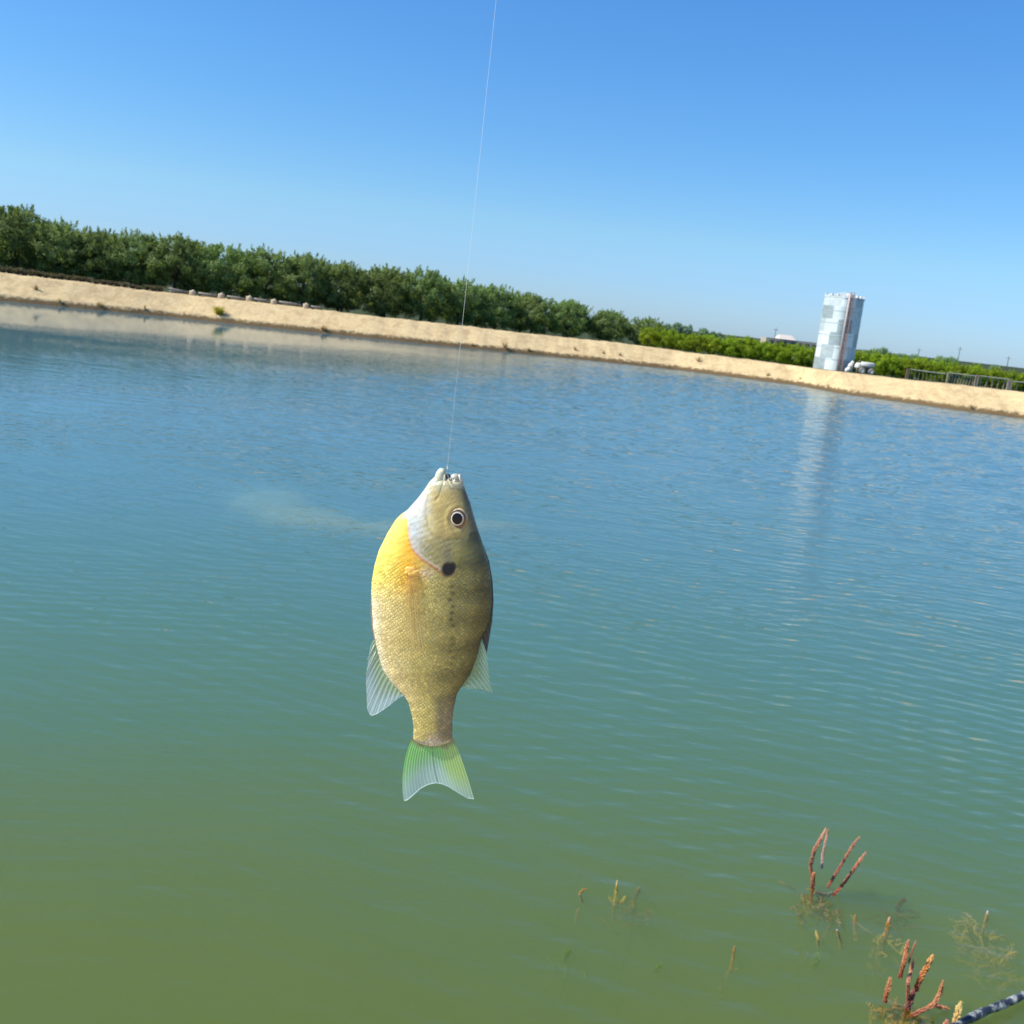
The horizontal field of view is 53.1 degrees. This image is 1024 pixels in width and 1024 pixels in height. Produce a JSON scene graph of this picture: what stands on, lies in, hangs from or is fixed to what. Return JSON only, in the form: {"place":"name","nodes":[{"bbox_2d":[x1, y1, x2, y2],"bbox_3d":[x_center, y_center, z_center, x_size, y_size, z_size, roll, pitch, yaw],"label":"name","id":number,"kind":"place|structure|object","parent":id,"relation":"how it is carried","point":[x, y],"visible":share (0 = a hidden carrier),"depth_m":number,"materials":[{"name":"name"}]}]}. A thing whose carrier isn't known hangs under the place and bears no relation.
{"place":"outdoors","nodes":[
{"label":"outdoors","id":0,"kind":"place"},
{"bbox_2d":[446,5,495,475],"bbox_3d":[-0.001,-0.275,0.442,0.003,0.531,0.001,6,11,0],"label":"fishing line","id":1,"kind":"object","parent":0,"point":[471,236],"visible":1,"depth_m":0.47,"materials":[{"name":"white"}]},
{"bbox_3d":[-0.029,-0.018,0.491,0.005,0.008,0.004,6,11,0],"label":"fishing hook","id":2,"kind":"object","parent":1,"relation":"attached to","visible":0},
{"bbox_2d":[365,468,493,800],"bbox_3d":[-0.040,0.064,0.510,0.065,0.174,0.022,6,11,0],"label":"bluegill fish","id":3,"kind":"object","parent":2,"relation":"hanging from","point":[432,600],"visible":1,"depth_m":0.50},
{"bbox_2d":[0,263,1023,1023],"bbox_3d":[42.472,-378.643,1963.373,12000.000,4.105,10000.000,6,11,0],"label":"ground","id":4,"kind":"structure","parent":0,"point":[208,815],"depth_m":11.82,"materials":[{"name":"liquid"}]},
{"bbox_2d":[0,207,26,269],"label":"orchard tree","id":5,"kind":"object","parent":4,"relation":"on","point":[12,262],"visible":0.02,"depth_m":87.84,"materials":[{"name":"green plant"}]},
{"bbox_2d":[0,203,54,273],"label":"orchard tree","id":6,"kind":"object","parent":4,"relation":"on","point":[13,220],"visible":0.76,"depth_m":80.49,"materials":[{"name":"green plant"}]},
{"bbox_2d":[11,219,69,276],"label":"orchard tree","id":7,"kind":"object","parent":4,"relation":"on","point":[46,246],"visible":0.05,"depth_m":87.28,"materials":[{"name":"green plant"}]},
{"bbox_2d":[22,215,99,278],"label":"orchard tree","id":8,"kind":"object","parent":4,"relation":"on","point":[56,263],"visible":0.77,"depth_m":80.95,"materials":[{"name":"green plant"}]},
{"bbox_2d":[61,225,134,283],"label":"orchard tree","id":9,"kind":"object","parent":4,"relation":"on","point":[99,267],"visible":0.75,"depth_m":81.29,"materials":[{"name":"green plant"}]},
{"bbox_2d":[103,226,172,289],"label":"orchard tree","id":10,"kind":"object","parent":4,"relation":"on","point":[136,276],"visible":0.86,"depth_m":81.55,"materials":[{"name":"green plant"}]},
{"bbox_2d":[120,234,173,287],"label":"orchard tree","id":11,"kind":"object","parent":4,"relation":"on","point":[132,282],"visible":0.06,"depth_m":88.31,"materials":[{"name":"green plant"}]},
{"bbox_2d":[135,230,212,290],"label":"orchard tree","id":12,"kind":"object","parent":4,"relation":"on","point":[183,250],"visible":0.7,"depth_m":82.56,"materials":[{"name":"green plant"}]},
{"bbox_2d":[169,287,188,293],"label":"irrigation pipe","id":13,"kind":"object","parent":4,"relation":"on","point":[179,291],"visible":1,"depth_m":78.15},
{"bbox_2d":[171,239,224,293],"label":"orchard tree","id":14,"kind":"object","parent":4,"relation":"on","point":[177,284],"visible":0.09,"depth_m":89.49,"materials":[{"name":"green plant"}]},
{"bbox_2d":[198,292,217,297],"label":"irrigation pipe","id":15,"kind":"object","parent":4,"relation":"on","point":[207,294],"visible":1,"depth_m":78.64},
{"bbox_2d":[210,306,226,314],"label":"yellow bush","id":16,"kind":"object","parent":4,"relation":"on","point":[219,311],"visible":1,"depth_m":75.77,"materials":[{"name":"green plant"}]},
{"bbox_2d":[181,242,259,296],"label":"orchard tree","id":17,"kind":"object","parent":4,"relation":"on","point":[214,263],"visible":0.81,"depth_m":83.14,"materials":[{"name":"green plant"}]},
{"bbox_2d":[227,295,244,300],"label":"irrigation pipe","id":18,"kind":"object","parent":4,"relation":"on","point":[235,298],"visible":1,"depth_m":78.92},
{"bbox_2d":[219,251,269,300],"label":"orchard tree","id":19,"kind":"object","parent":4,"relation":"on","point":[232,279],"visible":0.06,"depth_m":90.87,"materials":[{"name":"green plant"}]},
{"bbox_2d":[253,298,269,302],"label":"irrigation pipe","id":20,"kind":"object","parent":4,"relation":"on","point":[261,300],"visible":1,"depth_m":79.16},
{"bbox_2d":[232,243,295,301],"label":"orchard tree","id":21,"kind":"object","parent":4,"relation":"on","point":[258,280],"visible":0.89,"depth_m":84.30,"materials":[{"name":"green plant"}]},
{"bbox_2d":[279,301,300,306],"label":"irrigation pipe","id":22,"kind":"object","parent":4,"relation":"on","point":[289,303],"visible":1,"depth_m":79.47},
{"bbox_2d":[264,257,316,303],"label":"orchard tree","id":23,"kind":"object","parent":4,"relation":"on","point":[296,287],"visible":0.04,"depth_m":91.78,"materials":[{"name":"green plant"}]},
{"bbox_2d":[270,249,334,306],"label":"orchard tree","id":24,"kind":"object","parent":4,"relation":"on","point":[307,264],"visible":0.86,"depth_m":85.23,"materials":[{"name":"green plant"}]},
{"bbox_2d":[306,260,367,312],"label":"orchard tree","id":25,"kind":"object","parent":4,"relation":"on","point":[345,309],"visible":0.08,"depth_m":93.11,"materials":[{"name":"green plant"}]},
{"bbox_2d":[310,259,374,311],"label":"orchard tree","id":26,"kind":"object","parent":4,"relation":"on","point":[337,299],"visible":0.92,"depth_m":86.41,"materials":[{"name":"green plant"}]},
{"bbox_2d":[350,264,411,316],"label":"orchard tree","id":27,"kind":"object","parent":4,"relation":"on","point":[382,279],"visible":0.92,"depth_m":87.34,"materials":[{"name":"green plant"}]},
{"bbox_2d":[351,263,412,317],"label":"orchard tree","id":28,"kind":"object","parent":4,"relation":"on","point":[395,313],"visible":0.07,"depth_m":94.78,"materials":[{"name":"green plant"}]},
{"bbox_2d":[393,264,456,321],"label":"orchard tree","id":29,"kind":"object","parent":4,"relation":"on","point":[428,302],"visible":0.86,"depth_m":88.53,"materials":[{"name":"green plant"}]},
{"bbox_2d":[411,274,453,321],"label":"orchard tree","id":30,"kind":"object","parent":4,"relation":"on","point":[431,308],"visible":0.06,"depth_m":96.48,"materials":[{"name":"green plant"}]},
{"bbox_2d":[436,275,489,325],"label":"orchard tree","id":31,"kind":"object","parent":4,"relation":"on","point":[459,289],"visible":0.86,"depth_m":90.33,"materials":[{"name":"green plant"}]},
{"bbox_2d":[454,284,506,327],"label":"orchard tree","id":32,"kind":"object","parent":4,"relation":"on","point":[474,325],"visible":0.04,"depth_m":98.14,"materials":[{"name":"green plant"}]},
{"bbox_2d":[468,283,526,330],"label":"orchard tree","id":33,"kind":"object","parent":4,"relation":"on","point":[494,315],"visible":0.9,"depth_m":92.05,"materials":[{"name":"green plant"}]},
{"bbox_2d":[501,290,543,331],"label":"orchard tree","id":34,"kind":"object","parent":4,"relation":"on","point":[523,318],"visible":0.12,"depth_m":99.88,"materials":[{"name":"green plant"}]},
{"bbox_2d":[509,292,556,334],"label":"orchard tree","id":35,"kind":"object","parent":4,"relation":"on","point":[536,322],"visible":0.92,"depth_m":93.84,"materials":[{"name":"green plant"}]},
{"bbox_2d":[547,299,588,336],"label":"orchard tree","id":36,"kind":"object","parent":4,"relation":"on","point":[566,317],"visible":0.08,"depth_m":101.73,"materials":[{"name":"green plant"}]},
{"bbox_2d":[544,298,593,337],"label":"orchard tree","id":37,"kind":"object","parent":4,"relation":"on","point":[574,328],"visible":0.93,"depth_m":95.43,"materials":[{"name":"green plant"}]},
{"bbox_2d":[581,310,632,342],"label":"orchard tree","id":38,"kind":"object","parent":4,"relation":"on","point":[598,328],"visible":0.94,"depth_m":96.31,"materials":[{"name":"green plant"}]},
{"bbox_2d":[592,308,631,340],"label":"orchard tree","id":39,"kind":"object","parent":4,"relation":"on","point":[611,311],"visible":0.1,"depth_m":102.76,"materials":[{"name":"green plant"}]},
{"bbox_2d":[599,887,656,990],"bbox_3d":[0.701,2.591,6.173,0.316,0.790,0.374,11,12,24],"label":"submerged plant","id":40,"kind":"object","parent":4,"relation":"on","point":[631,913],"visible":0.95,"depth_m":6.12,"materials":[{"name":"plant"}]},
{"bbox_2d":[625,315,668,346],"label":"orchard tree","id":41,"kind":"object","parent":4,"relation":"on","point":[650,322],"visible":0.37,"depth_m":97.22,"materials":[{"name":"green plant"}]},
{"bbox_2d":[638,327,659,345],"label":"green bush","id":42,"kind":"object","parent":4,"relation":"on","point":[650,335],"visible":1,"depth_m":86.36,"materials":[{"name":"green plant"}]},
{"bbox_2d":[645,326,666,346],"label":"green bush","id":43,"kind":"object","parent":4,"relation":"on","point":[654,344],"visible":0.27,"depth_m":89.49,"materials":[{"name":"green plant"}]},
{"bbox_2d":[655,329,675,348],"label":"green bush","id":44,"kind":"object","parent":4,"relation":"on","point":[667,339],"visible":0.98,"depth_m":86.37,"materials":[{"name":"green plant"}]},
{"bbox_2d":[663,328,686,349],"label":"green bush","id":45,"kind":"object","parent":4,"relation":"on","point":[673,332],"visible":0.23,"depth_m":89.20,"materials":[{"name":"green plant"}]},
{"bbox_2d":[672,321,682,336],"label":"tree","id":46,"kind":"object","parent":4,"relation":"on","point":[677,325],"visible":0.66,"depth_m":254.38,"materials":[{"name":"green plant"}]},
{"bbox_2d":[672,333,691,350],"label":"green bush","id":47,"kind":"object","parent":4,"relation":"on","point":[680,345],"visible":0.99,"depth_m":86.25,"materials":[{"name":"green plant"}]},
{"bbox_2d":[680,325,688,334],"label":"tree","id":48,"kind":"object","parent":4,"relation":"on","point":[684,329],"visible":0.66,"depth_m":254.53,"materials":[{"name":"green plant"}]},
{"bbox_2d":[685,333,710,353],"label":"green bush","id":49,"kind":"object","parent":4,"relation":"on","point":[693,345],"visible":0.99,"depth_m":86.21,"materials":[{"name":"green plant"}]},
{"bbox_2d":[697,327,708,335],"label":"tree","id":50,"kind":"object","parent":4,"relation":"on","point":[702,331],"visible":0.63,"depth_m":254.40,"materials":[{"name":"green plant"}]},
{"bbox_2d":[699,334,723,354],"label":"green bush","id":51,"kind":"object","parent":4,"relation":"on","point":[708,337],"visible":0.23,"depth_m":89.07,"materials":[{"name":"green plant"}]},
{"bbox_2d":[702,338,724,354],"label":"green bush","id":52,"kind":"object","parent":4,"relation":"on","point":[712,346],"visible":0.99,"depth_m":86.02,"materials":[{"name":"green plant"}]},
{"bbox_2d":[716,334,735,356],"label":"green bush","id":53,"kind":"object","parent":4,"relation":"on","point":[733,338],"visible":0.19,"depth_m":88.97,"materials":[{"name":"green plant"}]},
{"bbox_2d":[720,338,741,357],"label":"green bush","id":54,"kind":"object","parent":4,"relation":"on","point":[726,348],"visible":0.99,"depth_m":86.04,"materials":[{"name":"green plant"}]},
{"bbox_2d":[733,335,761,359],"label":"green bush","id":55,"kind":"object","parent":4,"relation":"on","point":[748,353],"visible":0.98,"depth_m":85.67,"materials":[{"name":"green plant"}]},
{"bbox_2d":[749,340,775,360],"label":"green bush","id":56,"kind":"object","parent":4,"relation":"on","point":[765,352],"visible":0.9,"depth_m":85.70,"materials":[{"name":"green plant"}]},
{"bbox_2d":[752,339,775,361],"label":"green bush","id":57,"kind":"object","parent":4,"relation":"on","point":[762,350],"visible":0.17,"depth_m":88.87,"materials":[{"name":"green plant"}]},
{"bbox_2d":[769,346,790,363],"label":"green bush","id":58,"kind":"object","parent":4,"relation":"on","point":[782,355],"visible":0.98,"depth_m":85.77,"materials":[{"name":"green plant"}]},
{"bbox_2d":[770,340,795,363],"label":"green bush","id":59,"kind":"object","parent":4,"relation":"on","point":[782,344],"visible":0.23,"depth_m":88.72,"materials":[{"name":"green plant"}]},
{"bbox_2d":[760,334,816,349],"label":"shed building","id":60,"kind":"structure","parent":4,"relation":"on","point":[788,339],"depth_m":368.58,"materials":[{"name":"metal"}]},
{"bbox_2d":[781,344,807,365],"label":"green bush","id":61,"kind":"object","parent":4,"relation":"on","point":[800,359],"visible":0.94,"depth_m":85.40,"materials":[{"name":"green plant"}]},
{"bbox_2d":[803,346,815,367],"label":"green bush","id":62,"kind":"object","parent":4,"relation":"on","point":[810,356],"visible":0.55,"depth_m":85.25,"materials":[{"name":"green plant"}]},
{"bbox_2d":[813,292,864,371],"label":"steel tank","id":63,"kind":"object","parent":4,"relation":"on","point":[839,328],"visible":0.93,"depth_m":77.83,"materials":[{"name":"metal"}]},
{"bbox_2d":[845,361,853,371],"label":"white bag","id":64,"kind":"object","parent":4,"relation":"on","point":[849,367],"visible":0.92,"depth_m":77.39,"materials":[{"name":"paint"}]},
{"bbox_2d":[852,349,876,373],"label":"green bush","id":65,"kind":"object","parent":4,"relation":"on","point":[860,356],"visible":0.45,"depth_m":85.10,"materials":[{"name":"green plant"}]},
{"bbox_2d":[863,350,880,373],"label":"green bush","id":66,"kind":"object","parent":4,"relation":"on","point":[869,355],"visible":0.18,"depth_m":87.82,"materials":[{"name":"green plant"}]},
{"bbox_2d":[868,354,890,375],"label":"green bush","id":67,"kind":"object","parent":4,"relation":"on","point":[881,363],"visible":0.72,"depth_m":84.89,"materials":[{"name":"green plant"}]},
{"bbox_2d":[851,916,909,1023],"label":"submerged plant","id":68,"kind":"object","parent":4,"relation":"on","point":[882,940],"visible":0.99,"depth_m":5.94,"materials":[{"name":"plant matter"},{"name":"leaf"}]},
{"bbox_2d":[876,346,888,355],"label":"tree","id":69,"kind":"object","parent":4,"relation":"on","point":[883,350],"visible":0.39,"depth_m":146.69,"materials":[{"name":"green plant"}]},
{"bbox_2d":[875,352,901,375],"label":"green bush","id":70,"kind":"object","parent":4,"relation":"on","point":[887,354],"visible":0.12,"depth_m":87.82,"materials":[{"name":"green plant"}]},
{"bbox_2d":[881,354,903,377],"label":"green bush","id":71,"kind":"object","parent":4,"relation":"on","point":[897,363],"visible":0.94,"depth_m":84.86,"materials":[{"name":"green plant"}]},
{"bbox_2d":[858,897,926,1000],"bbox_3d":[2.301,2.729,6.309,0.364,0.738,0.256,6,11,0],"label":"submerged plant","id":72,"kind":"object","parent":4,"relation":"on","point":[895,923],"visible":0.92,"depth_m":6.29,"materials":[{"name":"plant matter"},{"name":"leaf"}]},
{"bbox_2d":[896,357,923,378],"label":"green bush","id":73,"kind":"object","parent":4,"relation":"on","point":[910,365],"visible":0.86,"depth_m":84.75,"materials":[{"name":"green plant"}]},
{"bbox_2d":[905,369,944,378],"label":"pipe gate","id":74,"kind":"structure","parent":4,"relation":"on","point":[907,373],"depth_m":78.52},
{"bbox_2d":[913,356,937,380],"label":"green bush","id":75,"kind":"object","parent":4,"relation":"on","point":[922,359],"visible":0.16,"depth_m":87.78,"materials":[{"name":"green plant"}]},
{"bbox_2d":[914,360,938,380],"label":"green bush","id":76,"kind":"object","parent":4,"relation":"on","point":[926,366],"visible":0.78,"depth_m":84.76,"materials":[{"name":"green plant"}]},
{"bbox_2d":[926,357,952,381],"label":"green bush","id":77,"kind":"object","parent":4,"relation":"on","point":[940,361],"visible":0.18,"depth_m":87.62,"materials":[{"name":"green plant"}]},
{"bbox_2d":[931,363,956,382],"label":"green bush","id":78,"kind":"object","parent":4,"relation":"on","point":[941,368],"visible":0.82,"depth_m":84.72,"materials":[{"name":"green plant"}]},
{"bbox_2d":[943,356,958,370],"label":"tree","id":79,"kind":"object","parent":4,"relation":"on","point":[951,359],"visible":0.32,"depth_m":146.77,"materials":[{"name":"green plant"}]},
{"bbox_2d":[945,363,973,384],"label":"green bush","id":80,"kind":"object","parent":4,"relation":"on","point":[959,367],"visible":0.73,"depth_m":84.67,"materials":[{"name":"green plant"}]},
{"bbox_2d":[945,372,976,385],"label":"slatted hurdle","id":81,"kind":"object","parent":4,"relation":"on","point":[947,380],"visible":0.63,"depth_m":78.59,"materials":[{"name":"grey wood"}]},
{"bbox_2d":[961,365,988,385],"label":"green bush","id":82,"kind":"object","parent":4,"relation":"on","point":[976,368],"visible":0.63,"depth_m":84.28,"materials":[{"name":"green plant"}]},
{"bbox_2d":[947,911,1006,1019],"bbox_3d":[2.795,2.759,6.208,0.364,0.806,0.424,8,11,8],"label":"submerged plant","id":83,"kind":"object","parent":4,"relation":"on","point":[968,939],"visible":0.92,"depth_m":6.16,"materials":[{"name":"plant matter"},{"name":"leaf"}]},
{"bbox_2d":[955,943,1023,1023],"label":"submerged plant","id":84,"kind":"object","parent":4,"relation":"on","point":[1000,976],"visible":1,"depth_m":5.95,"materials":[{"name":"plant matter"},{"name":"leaf"}]},
{"bbox_2d":[981,366,1004,388],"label":"green bush","id":85,"kind":"object","parent":4,"relation":"on","point":[996,372],"visible":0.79,"depth_m":84.19,"materials":[{"name":"green plant"}]},
{"bbox_2d":[975,375,1010,389],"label":"slatted hurdle","id":86,"kind":"object","parent":4,"relation":"on","point":[1007,385],"visible":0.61,"depth_m":78.56,"materials":[{"name":"grey wood"}]},
{"bbox_2d":[997,370,1020,389],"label":"green bush","id":87,"kind":"object","parent":4,"relation":"on","point":[1012,375],"visible":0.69,"depth_m":84.21,"materials":[{"name":"green plant"}]},
{"bbox_2d":[1014,372,1023,391],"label":"green bush","id":88,"kind":"object","parent":4,"relation":"on","point":[1021,378],"visible":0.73,"depth_m":84.27,"materials":[{"name":"green plant"}]},
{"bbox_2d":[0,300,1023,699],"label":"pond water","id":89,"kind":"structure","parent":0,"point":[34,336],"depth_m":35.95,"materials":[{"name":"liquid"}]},
{"bbox_2d":[546,948,587,1023],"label":"submerged plant","id":90,"kind":"object","parent":89,"relation":"in","point":[565,956],"visible":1,"depth_m":5.54,"materials":[{"name":"plant"}]},
{"bbox_2d":[574,888,587,923],"bbox_3d":[0.400,2.286,5.928,0.057,0.221,0.061,6,11,0],"label":"submerged plant","id":91,"kind":"object","parent":89,"relation":"in","point":[578,909],"visible":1,"depth_m":5.94,"materials":[{"name":"plant"}]},
{"bbox_2d":[609,880,625,922],"bbox_3d":[0.612,2.273,5.961,0.100,0.259,0.096,6,11,0],"label":"submerged plant","id":92,"kind":"object","parent":89,"relation":"in","point":[615,903],"visible":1,"depth_m":5.95,"materials":[{"name":"plant"}]},
{"bbox_2d":[653,963,662,973],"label":"submerged plant","id":93,"kind":"object","parent":89,"relation":"in","point":[657,968],"visible":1,"depth_m":5.42,"materials":[{"name":"plant"}]},
{"bbox_2d":[718,946,737,996],"bbox_3d":[1.168,2.494,5.548,0.094,0.316,0.048,3,12,-19],"label":"submerged plant","id":94,"kind":"object","parent":89,"relation":"in","point":[730,970],"visible":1,"depth_m":5.54,"materials":[{"name":"plant"}]},
{"bbox_2d":[810,930,820,970],"bbox_3d":[1.713,2.481,5.760,0.045,0.222,0.116,8,11,9],"label":"submerged plant","id":95,"kind":"object","parent":89,"relation":"in","point":[816,960],"visible":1,"depth_m":5.74,"materials":[{"name":"plant"}]},
{"bbox_2d":[778,827,866,992],"bbox_3d":[1.850,2.426,6.181,0.425,1.099,0.422,6,11,0],"label":"water plant","id":96,"kind":"object","parent":89,"relation":"in","point":[818,910],"visible":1,"depth_m":6.14,"materials":[{"name":"plant"}]},
{"bbox_2d":[836,929,843,950],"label":"submerged plant","id":97,"kind":"object","parent":89,"relation":"in","point":[840,941],"visible":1,"depth_m":5.78,"materials":[{"name":"plant"}]},
{"bbox_2d":[853,915,857,941],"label":"submerged plant","id":98,"kind":"object","parent":89,"relation":"in","point":[855,928],"visible":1,"depth_m":5.98,"materials":[{"name":"plant"}]},
{"bbox_2d":[867,939,934,1023],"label":"water plant","id":99,"kind":"object","parent":89,"relation":"in","point":[894,1018],"visible":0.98,"depth_m":5.13,"materials":[{"name":"plant"}]},
{"bbox_2d":[907,980,949,1023],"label":"water plant","id":100,"kind":"object","parent":89,"relation":"in","point":[933,1004],"visible":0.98,"depth_m":5.07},
{"bbox_2d":[943,1001,962,1023],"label":"water plant","id":101,"kind":"object","parent":89,"relation":"in","point":[956,1015],"visible":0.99,"depth_m":5.02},
{"bbox_2d":[951,990,1023,1023],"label":"rope","id":102,"kind":"object","parent":89,"relation":"on","point":[983,1012],"visible":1,"depth_m":5.14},
{"bbox_2d":[0,0,1023,367],"label":"sky","id":103,"kind":"structure","parent":0,"point":[726,167],"materials":[{"name":"blue"}]},
{"bbox_2d":[852,360,874,374],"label":"storage tank","id":104,"kind":"object","parent":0,"point":[867,366],"visible":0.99,"depth_m":76.75,"materials":[{"name":"metal"}]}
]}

